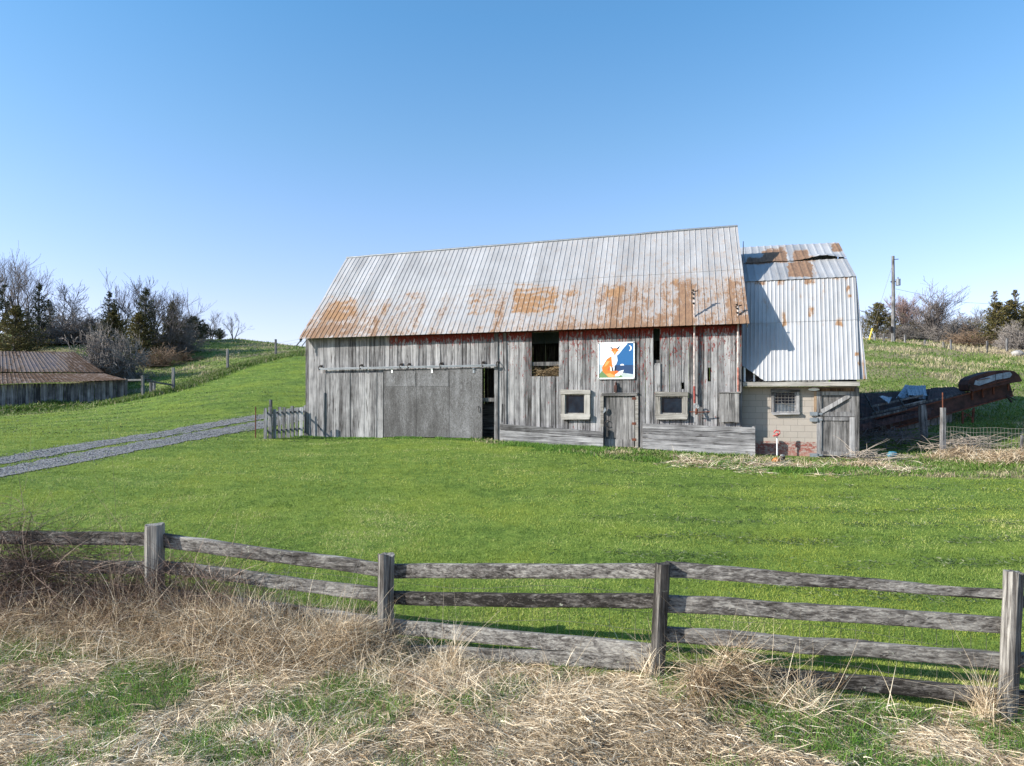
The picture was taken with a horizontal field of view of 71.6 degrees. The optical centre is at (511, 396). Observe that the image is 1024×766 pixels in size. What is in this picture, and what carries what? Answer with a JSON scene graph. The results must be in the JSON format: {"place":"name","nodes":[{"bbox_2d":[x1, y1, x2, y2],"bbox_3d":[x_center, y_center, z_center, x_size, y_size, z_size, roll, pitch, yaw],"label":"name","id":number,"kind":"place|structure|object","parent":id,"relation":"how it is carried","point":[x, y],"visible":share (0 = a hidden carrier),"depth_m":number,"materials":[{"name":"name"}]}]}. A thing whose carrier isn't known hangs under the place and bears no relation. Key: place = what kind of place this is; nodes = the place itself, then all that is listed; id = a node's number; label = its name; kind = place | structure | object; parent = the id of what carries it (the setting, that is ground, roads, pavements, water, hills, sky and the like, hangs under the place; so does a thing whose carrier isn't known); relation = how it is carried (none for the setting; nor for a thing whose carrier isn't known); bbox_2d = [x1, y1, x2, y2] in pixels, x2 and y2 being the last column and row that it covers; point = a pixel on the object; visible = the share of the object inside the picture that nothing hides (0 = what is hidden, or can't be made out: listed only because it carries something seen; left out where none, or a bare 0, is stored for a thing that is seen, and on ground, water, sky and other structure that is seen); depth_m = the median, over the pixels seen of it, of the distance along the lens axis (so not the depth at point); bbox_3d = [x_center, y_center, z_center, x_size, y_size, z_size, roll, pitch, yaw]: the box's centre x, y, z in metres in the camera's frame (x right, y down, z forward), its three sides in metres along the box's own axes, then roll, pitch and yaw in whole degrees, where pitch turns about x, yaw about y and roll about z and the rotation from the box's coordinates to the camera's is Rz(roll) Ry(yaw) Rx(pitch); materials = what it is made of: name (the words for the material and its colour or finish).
{"place":"outdoors","nodes":[
{"label":"outdoors","id":0,"kind":"place"},
{"bbox_2d":[0,335,1023,765],"bbox_3d":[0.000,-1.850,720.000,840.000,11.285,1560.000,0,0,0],"label":"ground","id":1,"kind":"structure","parent":0,"point":[276,377],"depth_m":16.65,"materials":[{"name":"green plant"}]},
{"bbox_2d":[0,277,9,340],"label":"cedar tree","id":2,"kind":"object","parent":1,"relation":"on","point":[3,301],"visible":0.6,"depth_m":63.14,"materials":[{"name":"green plant"}]},
{"bbox_2d":[0,252,45,331],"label":"bare tree","id":3,"kind":"object","parent":1,"relation":"on","point":[3,270],"visible":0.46,"depth_m":72.09,"materials":[{"name":"grey plant"}]},
{"bbox_2d":[0,240,53,326],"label":"bare tree","id":4,"kind":"object","parent":1,"relation":"on","point":[25,287],"visible":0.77,"depth_m":67.41,"materials":[{"name":"grey plant"}]},
{"bbox_2d":[0,305,59,351],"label":"cedar tree","id":5,"kind":"object","parent":1,"relation":"on","point":[13,325],"visible":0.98,"depth_m":58.81,"materials":[{"name":"green plant"}]},
{"bbox_2d":[24,282,53,346],"bbox_3d":[-42.754,-7.401,63.905,2.562,5.889,2.901,0,0,-28],"label":"cedar tree","id":6,"kind":"object","parent":1,"relation":"on","point":[40,310],"visible":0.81,"depth_m":63.98,"materials":[{"name":"green plant"}]},
{"bbox_2d":[2,307,88,345],"bbox_3d":[-43.205,-6.675,65.528,6.990,3.821,8.782,0,0,-3],"label":"bare bush","id":7,"kind":"object","parent":1,"relation":"on","point":[55,337],"visible":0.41,"depth_m":64.83,"materials":[{"name":"plant"}]},
{"bbox_2d":[0,399,92,413],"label":"weeds","id":8,"kind":"object","parent":1,"relation":"on","point":[38,406],"visible":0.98,"depth_m":43.91,"materials":[{"name":"green plant"}]},
{"bbox_2d":[42,299,61,328],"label":"cedar tree","id":9,"kind":"object","parent":1,"relation":"on","point":[51,306],"visible":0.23,"depth_m":70.77,"materials":[{"name":"green plant"}]},
{"bbox_2d":[0,351,126,406],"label":"shed","id":10,"kind":"structure","parent":1,"relation":"on","point":[37,369],"depth_m":46.92,"materials":[{"name":"brown wood"}]},
{"bbox_2d":[32,278,103,324],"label":"bare tree","id":11,"kind":"object","parent":1,"relation":"on","point":[62,292],"visible":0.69,"depth_m":74.33,"materials":[{"name":"grey plant"}]},
{"bbox_2d":[42,306,102,343],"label":"bare bush","id":12,"kind":"object","parent":1,"relation":"on","point":[65,325],"visible":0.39,"depth_m":66.48,"materials":[{"name":"grey plant"}]},
{"bbox_2d":[73,308,127,340],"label":"bare bush","id":13,"kind":"object","parent":1,"relation":"on","point":[93,319],"visible":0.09,"depth_m":67.62,"materials":[{"name":"grey plant"}]},
{"bbox_2d":[90,291,117,336],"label":"cedar tree","id":14,"kind":"object","parent":1,"relation":"on","point":[108,303],"visible":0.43,"depth_m":67.94,"materials":[{"name":"green plant"}]},
{"bbox_2d":[59,319,155,380],"bbox_3d":[-30.438,-3.515,54.336,6.930,4.744,6.592,0,0,-17],"label":"bare bush","id":15,"kind":"object","parent":1,"relation":"on","point":[102,353],"visible":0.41,"depth_m":53.19,"materials":[{"name":"grey plant"}]},
{"bbox_2d":[83,312,134,346],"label":"cedar tree","id":16,"kind":"object","parent":1,"relation":"on","point":[115,321],"visible":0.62,"depth_m":65.59,"materials":[{"name":"green plant"}]},
{"bbox_2d":[102,299,123,342],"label":"cedar tree","id":17,"kind":"object","parent":1,"relation":"on","point":[114,310],"visible":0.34,"depth_m":67.00,"materials":[{"name":"green plant"}]},
{"bbox_2d":[94,357,136,383],"bbox_3d":[-29.982,-2.001,52.975,3.507,2.134,3.234,0,0,11],"label":"brush","id":18,"kind":"object","parent":1,"relation":"on","point":[110,372],"visible":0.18,"depth_m":52.83,"materials":[{"name":"plant"}]},
{"bbox_2d":[100,267,142,332],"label":"bare tree","id":19,"kind":"object","parent":1,"relation":"on","point":[122,303],"visible":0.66,"depth_m":70.19,"materials":[{"name":"grey plant"}]},
{"bbox_2d":[105,312,167,356],"bbox_3d":[-33.353,-5.455,63.162,4.904,4.247,5.631,0,0,24],"label":"cedar tree","id":20,"kind":"object","parent":1,"relation":"on","point":[139,328],"visible":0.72,"depth_m":62.80,"materials":[{"name":"green plant"}]},
{"bbox_2d":[123,287,164,349],"bbox_3d":[-33.180,-6.764,63.870,3.454,6.393,3.911,0,0,-31],"label":"cedar tree","id":21,"kind":"object","parent":1,"relation":"on","point":[144,299],"visible":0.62,"depth_m":63.99,"materials":[{"name":"green plant"}]},
{"bbox_2d":[128,375,171,394],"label":"rail gate","id":22,"kind":"structure","parent":1,"relation":"on","point":[152,384],"depth_m":46.61,"materials":[{"name":"grey wood"}]},
{"bbox_2d":[0,407,303,476],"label":"gravel drive","id":23,"kind":"structure","parent":1,"relation":"on","point":[18,457],"depth_m":27.40,"materials":[{"name":"grey gravel"}]},
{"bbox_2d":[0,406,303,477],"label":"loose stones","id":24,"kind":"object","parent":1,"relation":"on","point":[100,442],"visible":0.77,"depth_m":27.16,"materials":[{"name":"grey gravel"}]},
{"bbox_2d":[109,275,210,342],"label":"bare tree","id":25,"kind":"object","parent":1,"relation":"on","point":[150,298],"visible":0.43,"depth_m":69.11,"materials":[{"name":"grey plant"}]},
{"bbox_2d":[133,343,192,366],"bbox_3d":[-29.913,-3.635,60.055,4.660,2.203,5.495,0,0,29],"label":"brush","id":26,"kind":"object","parent":1,"relation":"on","point":[164,361],"visible":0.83,"depth_m":59.76,"materials":[{"name":"brown plant"}]},
{"bbox_2d":[149,301,188,352],"bbox_3d":[-31.283,-6.265,65.055,3.009,5.162,3.454,0,0,-6],"label":"cedar tree","id":27,"kind":"object","parent":1,"relation":"on","point":[165,323],"visible":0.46,"depth_m":64.76,"materials":[{"name":"green plant"}]},
{"bbox_2d":[144,292,198,352],"bbox_3d":[-30.547,-6.449,63.949,3.582,6.349,6.590,0,0,-13],"label":"bare tree","id":28,"kind":"object","parent":1,"relation":"on","point":[172,331],"visible":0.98,"depth_m":63.61,"materials":[{"name":"grey plant"}]},
{"bbox_2d":[143,315,212,352],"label":"bare bush","id":29,"kind":"object","parent":1,"relation":"on","point":[189,342],"visible":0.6,"depth_m":65.27,"materials":[{"name":"brown plant"}]},
{"bbox_2d":[162,350,206,360],"bbox_3d":[-28.944,-3.733,62.777,4.899,1.060,4.688,0,0,13],"label":"brush","id":30,"kind":"object","parent":1,"relation":"on","point":[182,357],"visible":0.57,"depth_m":62.63,"materials":[{"name":"brown plant"}]},
{"bbox_2d":[184,292,201,316],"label":"bare tree","id":31,"kind":"object","parent":1,"relation":"on","point":[192,305],"visible":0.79,"depth_m":78.20,"materials":[{"name":"grey plant"}]},
{"bbox_2d":[81,348,305,406],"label":"fence line grass","id":32,"kind":"structure","parent":1,"relation":"on","point":[205,377],"depth_m":50.74,"materials":[{"name":"green plant"}]},
{"bbox_2d":[0,376,398,709],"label":"brambles","id":33,"kind":"object","parent":1,"relation":"on","point":[31,573],"visible":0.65,"depth_m":10.54,"materials":[{"name":"brown plant"}]},
{"bbox_2d":[180,315,222,340],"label":"cedar tree","id":34,"kind":"object","parent":1,"relation":"on","point":[201,329],"visible":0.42,"depth_m":73.90,"materials":[{"name":"green plant"}]},
{"bbox_2d":[197,323,220,338],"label":"cedar tree","id":35,"kind":"object","parent":1,"relation":"on","point":[210,329],"visible":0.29,"depth_m":75.94,"materials":[{"name":"green plant"}]},
{"bbox_2d":[200,312,221,339],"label":"bare tree","id":36,"kind":"object","parent":1,"relation":"on","point":[214,324],"visible":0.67,"depth_m":79.54,"materials":[{"name":"grey plant"}]},
{"bbox_2d":[213,328,227,338],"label":"cedar tree","id":37,"kind":"object","parent":1,"relation":"on","point":[220,336],"visible":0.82,"depth_m":77.84,"materials":[{"name":"green plant"}]},
{"bbox_2d":[172,339,303,388],"bbox_3d":[-21.322,-3.289,58.856,0.298,5.913,22.347,0,0,8],"label":"boundary fence","id":38,"kind":"object","parent":1,"relation":"on","point":[173,368],"visible":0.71,"depth_m":54.72,"materials":[{"name":"grey wood"}]},
{"bbox_2d":[221,313,254,339],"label":"bare tree","id":39,"kind":"object","parent":1,"relation":"on","point":[231,322],"visible":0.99,"depth_m":79.75,"materials":[{"name":"grey plant"}]},
{"bbox_2d":[255,407,255,437],"bbox_3d":[-11.496,1.191,31.800,0.053,1.500,0.050,0,0,0],"label":"iron stake","id":40,"kind":"object","parent":1,"relation":"on","point":[255,422],"visible":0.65,"depth_m":31.78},
{"bbox_2d":[264,400,305,438],"bbox_3d":[-10.376,1.053,32.605,0.274,1.850,2.344,0,0,37],"label":"picket fence","id":41,"kind":"object","parent":1,"relation":"on","point":[272,429],"visible":0.91,"depth_m":32.50,"materials":[{"name":"grey wood"}]},
{"bbox_2d":[395,669,483,725],"bbox_3d":[-0.880,3.425,8.242,0.066,0.097,1.990,0,0,-39],"label":"fallen branch","id":42,"kind":"object","parent":1,"relation":"on","point":[435,689],"visible":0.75,"depth_m":8.30,"materials":[{"name":"beige wood"}]},
{"bbox_2d":[0,522,1023,721],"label":"rail fence","id":43,"kind":"object","parent":1,"relation":"on","point":[1008,658],"visible":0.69,"depth_m":8.77,"materials":[{"name":"grey wood"}]},
{"bbox_2d":[0,614,1023,765],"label":"dead grass","id":44,"kind":"structure","parent":1,"relation":"on","point":[9,743],"depth_m":7.40,"materials":[{"name":"beige plant"}]},
{"bbox_2d":[0,530,1023,755],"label":"dead stems","id":45,"kind":"object","parent":1,"relation":"on","point":[331,642],"visible":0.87,"depth_m":9.21,"materials":[{"name":"beige plant"}]},
{"bbox_2d":[0,333,1023,478],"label":"rough grass","id":46,"kind":"structure","parent":1,"relation":"on","point":[967,348],"depth_m":39.34,"materials":[{"name":"green plant"}]},
{"bbox_2d":[1,390,1023,623],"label":"grass clippings","id":47,"kind":"object","parent":1,"relation":"on","point":[792,541],"depth_m":15.48,"materials":[{"name":"green plant"}]},
{"bbox_2d":[5,556,1020,732],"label":"tall stalks","id":48,"kind":"object","parent":1,"relation":"on","point":[568,659],"visible":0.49,"depth_m":8.73,"materials":[{"name":"beige plant"}]},
{"bbox_2d":[296,225,748,450],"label":"barn","id":49,"kind":"structure","parent":1,"relation":"on","point":[459,342],"depth_m":30.74,"materials":[{"name":"grey wood"}]},
{"bbox_2d":[320,373,382,437],"bbox_3d":[-7.373,0.427,32.520,3.320,3.050,0.056,0,0,19],"label":"door leaf","id":50,"kind":"structure","parent":49,"relation":"in","point":[353,401],"depth_m":32.49,"materials":[{"name":"grey wood"}]},
{"bbox_2d":[384,368,481,437],"bbox_3d":[-3.522,0.253,31.110,4.747,3.093,0.109,0,0,19],"label":"sliding door","id":51,"kind":"structure","parent":49,"relation":"in","point":[431,402],"depth_m":31.09,"materials":[{"name":"grey wood"}]},
{"bbox_2d":[529,364,558,379],"bbox_3d":[1.599,-0.944,30.116,1.773,1.194,1.872,0,0,21],"label":"hay","id":52,"kind":"object","parent":49,"relation":"on","point":[545,371],"visible":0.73,"depth_m":29.74},
{"bbox_2d":[560,389,590,419],"bbox_3d":[2.609,0.312,29.039,1.261,1.239,0.200,0,0,19],"label":"window","id":53,"kind":"structure","parent":49,"relation":"in","point":[575,404],"depth_m":29.07,"materials":[{"name":"white wood"}]},
{"bbox_2d":[598,342,634,378],"bbox_3d":[4.187,-1.457,28.515,1.489,1.486,0.050,0,0,19],"label":"painted panel","id":54,"kind":"object","parent":49,"relation":"attached to","point":[616,360],"visible":1,"depth_m":28.51,"materials":[{"name":"multicoloured paint"}]},
{"bbox_2d":[604,396,635,446],"bbox_3d":[4.334,0.981,28.531,1.316,2.051,0.110,0,0,19],"label":"door","id":55,"kind":"structure","parent":49,"relation":"in","point":[619,415],"depth_m":28.56,"materials":[{"name":"grey wood"}]},
{"bbox_2d":[655,392,687,419],"bbox_3d":[6.248,0.340,27.788,1.280,1.101,0.200,0,0,19],"label":"window","id":56,"kind":"structure","parent":49,"relation":"in","point":[668,405],"depth_m":27.80,"materials":[{"name":"white wood"}]},
{"bbox_2d":[500,424,603,446],"bbox_3d":[1.600,1.726,29.250,4.397,1.188,0.140,0,0,19],"label":"plank barrier","id":57,"kind":"object","parent":1,"relation":"on","point":[528,434],"visible":0.91,"depth_m":29.18,"materials":[{"name":"grey wood"}]},
{"bbox_2d":[257,429,876,459],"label":"green verge","id":58,"kind":"structure","parent":1,"relation":"on","point":[397,437],"depth_m":30.35,"materials":[{"name":"green plant"}]},
{"bbox_2d":[643,423,754,455],"bbox_3d":[7.154,1.773,27.338,4.198,1.456,0.140,0,0,19],"label":"plank barrier","id":59,"kind":"object","parent":1,"relation":"on","point":[725,441],"visible":0.96,"depth_m":27.24,"materials":[{"name":"grey wood"}]},
{"bbox_2d":[481,440,952,478],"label":"green tufts","id":60,"kind":"object","parent":1,"relation":"on","point":[541,446],"visible":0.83,"depth_m":24.83,"materials":[{"name":"green plant"}]},
{"bbox_2d":[728,453,782,464],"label":"dry canes","id":61,"kind":"object","parent":1,"relation":"on","point":[756,460],"visible":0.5,"depth_m":24.67,"materials":[{"name":"beige plant"}]},
{"bbox_2d":[773,430,779,455],"bbox_3d":[9.918,1.797,26.596,0.293,1.127,0.097,0,0,-9],"label":"yard hydrant","id":62,"kind":"object","parent":1,"relation":"on","point":[777,435],"visible":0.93,"depth_m":26.58,"materials":[{"name":"white metal"}]},
{"bbox_2d":[779,454,784,460],"bbox_3d":[9.750,2.257,25.600,0.213,0.356,0.193,0,0,0],"label":"pipe stub","id":63,"kind":"object","parent":1,"relation":"on","point":[782,458],"visible":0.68,"depth_m":25.52,"materials":[{"name":"metal"}]},
{"bbox_2d":[735,242,866,457],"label":"block shed","id":64,"kind":"structure","parent":1,"relation":"on","point":[804,328],"depth_m":27.16,"materials":[{"name":"paint"}]},
{"bbox_2d":[771,389,799,414],"bbox_3d":[10.375,0.189,26.906,1.050,0.989,0.180,0,0,19],"label":"window","id":65,"kind":"structure","parent":64,"relation":"in","point":[783,401],"depth_m":26.93,"materials":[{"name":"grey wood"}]},
{"bbox_2d":[810,391,854,416],"bbox_3d":[11.908,0.262,26.404,1.527,0.925,0.130,0,0,19],"label":"upper door","id":66,"kind":"structure","parent":64,"relation":"in","point":[842,403],"depth_m":26.37,"materials":[{"name":"grey wood"}]},
{"bbox_2d":[810,417,854,456],"bbox_3d":[11.908,1.499,26.404,1.527,1.509,0.130,0,0,19],"label":"lower door","id":67,"kind":"structure","parent":64,"relation":"in","point":[843,428],"depth_m":26.39,"materials":[{"name":"grey wood"}]},
{"bbox_2d":[655,446,953,480],"bbox_3d":[9.651,2.359,24.057,9.806,1.236,5.526,0,0,23],"label":"flattened straw","id":68,"kind":"object","parent":1,"relation":"on","point":[701,462],"visible":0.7,"depth_m":24.18,"materials":[{"name":"beige plant"}]},
{"bbox_2d":[861,311,871,336],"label":"bare tree","id":69,"kind":"object","parent":1,"relation":"on","point":[863,316],"visible":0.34,"depth_m":76.18,"materials":[{"name":"grey plant"}]},
{"bbox_2d":[817,435,918,463],"bbox_3d":[12.748,1.884,25.466,3.466,0.965,2.460,0,0,28],"label":"branch pile","id":70,"kind":"object","parent":1,"relation":"on","point":[866,456],"visible":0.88,"depth_m":25.11,"materials":[{"name":"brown wood"}]},
{"bbox_2d":[860,302,904,339],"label":"cedar tree","id":71,"kind":"object","parent":1,"relation":"on","point":[881,318],"visible":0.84,"depth_m":67.73,"materials":[{"name":"green plant"}]},
{"bbox_2d":[886,451,896,456],"bbox_3d":[13.923,2.124,26.005,0.396,0.257,0.257,0,0,0],"label":"plastic jug","id":72,"kind":"object","parent":1,"relation":"on","point":[891,453],"visible":0.65,"depth_m":25.93,"materials":[{"name":"blue plastic"}]},
{"bbox_2d":[889,256,900,341],"bbox_3d":[33.462,-8.381,61.997,0.963,7.853,0.393,0,0,0],"label":"utility pole","id":73,"kind":"object","parent":1,"relation":"on","point":[892,326],"visible":0.92,"depth_m":61.89,"materials":[{"name":"grey wood"}]},
{"bbox_2d":[863,423,936,441],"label":"dead stalks","id":74,"kind":"object","parent":1,"relation":"on","point":[877,434],"visible":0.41,"depth_m":29.91,"materials":[{"name":"beige plant"}]},
{"bbox_2d":[876,323,926,339],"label":"bare bush","id":75,"kind":"object","parent":1,"relation":"on","point":[901,332],"visible":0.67,"depth_m":65.29,"materials":[{"name":"plant"}]},
{"bbox_2d":[884,290,923,327],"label":"bare tree","id":76,"kind":"object","parent":1,"relation":"on","point":[901,306],"visible":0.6,"depth_m":69.52,"materials":[{"name":"grey plant"}]},
{"bbox_2d":[859,419,959,451],"bbox_3d":[15.473,1.426,28.200,5.021,1.362,4.408,0,0,0],"label":"branch pile","id":77,"kind":"object","parent":1,"relation":"on","point":[902,438],"visible":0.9,"depth_m":28.05,"materials":[{"name":"brown wood"}]},
{"bbox_2d":[859,384,968,438],"bbox_3d":[17.618,0.628,31.439,6.948,2.434,4.718,0,0,0],"label":"collapsed shelter","id":78,"kind":"object","parent":1,"relation":"on","point":[872,406],"visible":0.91,"depth_m":31.34,"materials":[{"name":"metal"}]},
{"bbox_2d":[806,440,1023,468],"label":"dry grass clumps","id":79,"kind":"object","parent":1,"relation":"on","point":[987,455],"visible":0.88,"depth_m":24.31,"materials":[{"name":"beige plant"}]},
{"bbox_2d":[896,314,948,339],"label":"bare bush","id":80,"kind":"object","parent":1,"relation":"on","point":[922,330],"visible":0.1,"depth_m":67.55,"materials":[{"name":"grey plant"}]},
{"bbox_2d":[883,278,969,334],"bbox_3d":[39.431,-8.009,67.695,7.160,6.114,9.290,0,0,28],"label":"bare tree","id":81,"kind":"object","parent":1,"relation":"on","point":[928,320],"visible":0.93,"depth_m":64.95,"materials":[{"name":"grey plant"}]},
{"bbox_2d":[928,305,956,331],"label":"bare tree","id":82,"kind":"object","parent":1,"relation":"on","point":[945,320],"visible":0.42,"depth_m":67.23,"materials":[{"name":"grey plant"}]},
{"bbox_2d":[916,318,972,342],"bbox_3d":[39.551,-6.056,64.677,4.819,2.256,6.055,0,0,-6],"label":"bare bush","id":83,"kind":"object","parent":1,"relation":"on","point":[937,336],"visible":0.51,"depth_m":64.32,"materials":[{"name":"plant"}]},
{"bbox_2d":[874,333,1018,352],"bbox_3d":[34.355,-4.239,56.602,3.052,2.795,13.784,0,0,-21],"label":"hill fence","id":84,"kind":"object","parent":1,"relation":"on","point":[951,341],"visible":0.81,"depth_m":55.83,"materials":[{"name":"wood"}]},
{"bbox_2d":[874,370,1021,433],"bbox_3d":[19.167,0.213,31.145,7.342,2.796,1.218,0,0,-12],"label":"bale elevator","id":85,"kind":"object","parent":1,"relation":"on","point":[985,387],"visible":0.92,"depth_m":31.20,"materials":[{"name":"metal"}]},
{"bbox_2d":[904,428,1017,453],"bbox_3d":[16.919,1.667,26.331,4.788,0.968,2.481,0,0,-9],"label":"brush heap","id":86,"kind":"object","parent":1,"relation":"on","point":[966,441],"visible":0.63,"depth_m":26.26,"materials":[{"name":"plant"}]},
{"bbox_2d":[943,308,988,340],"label":"bare bush","id":87,"kind":"object","parent":1,"relation":"on","point":[964,324],"visible":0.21,"depth_m":69.03,"materials":[{"name":"grey plant"}]},
{"bbox_2d":[940,321,996,345],"bbox_3d":[38.576,-5.431,59.704,4.400,2.220,5.018,0,0,8],"label":"brush","id":88,"kind":"object","parent":1,"relation":"on","point":[963,339],"visible":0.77,"depth_m":59.53,"materials":[{"name":"brown plant"}]},
{"bbox_2d":[963,307,983,325],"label":"bare tree","id":89,"kind":"object","parent":1,"relation":"on","point":[980,312],"visible":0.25,"depth_m":75.62,"materials":[{"name":"grey plant"}]},
{"bbox_2d":[940,393,1023,457],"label":"wire fence","id":90,"kind":"object","parent":1,"relation":"on","point":[942,426],"visible":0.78,"depth_m":25.72,"materials":[{"name":"metal"}]},
{"bbox_2d":[976,291,1002,344],"bbox_3d":[41.480,-6.673,60.825,2.855,4.999,2.710,0,0,24],"label":"cedar tree","id":91,"kind":"object","parent":1,"relation":"on","point":[994,299],"visible":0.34,"depth_m":60.96,"materials":[{"name":"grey plant"}]},
{"bbox_2d":[968,301,1023,345],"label":"cedar tree","id":92,"kind":"object","parent":1,"relation":"on","point":[996,319],"visible":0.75,"depth_m":59.79,"materials":[{"name":"green plant"}]},
{"bbox_2d":[982,299,1023,343],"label":"cedar tree","id":93,"kind":"object","parent":1,"relation":"on","point":[1011,303],"visible":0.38,"depth_m":60.73,"materials":[{"name":"green plant"}]},
{"bbox_2d":[992,319,1023,349],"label":"bare bush","id":94,"kind":"object","parent":1,"relation":"on","point":[1012,335],"visible":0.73,"depth_m":54.69,"materials":[{"name":"grey plant"}]},
{"bbox_2d":[1008,289,1023,328],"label":"cedar tree","id":95,"kind":"object","parent":1,"relation":"on","point":[1016,299],"visible":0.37,"depth_m":60.95,"materials":[{"name":"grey plant"}]},
{"bbox_2d":[1011,350,1023,355],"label":"boulder","id":96,"kind":"object","parent":1,"relation":"on","point":[1018,352],"visible":0.79,"depth_m":50.65,"materials":[{"name":"stone"}]},
{"bbox_2d":[0,616,1023,765],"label":"green grass","id":97,"kind":"structure","parent":0,"point":[762,732],"depth_m":7.75,"materials":[{"name":"green plant"}]},
{"bbox_2d":[0,0,1023,346],"label":"sky","id":98,"kind":"structure","parent":0,"point":[233,154],"materials":[{"name":"blue"}]},
{"bbox_2d":[881,316,906,337],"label":"cedar tree","id":99,"kind":"object","parent":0,"point":[895,323],"visible":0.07,"depth_m":69.82,"materials":[{"name":"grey plant"}]}
]}

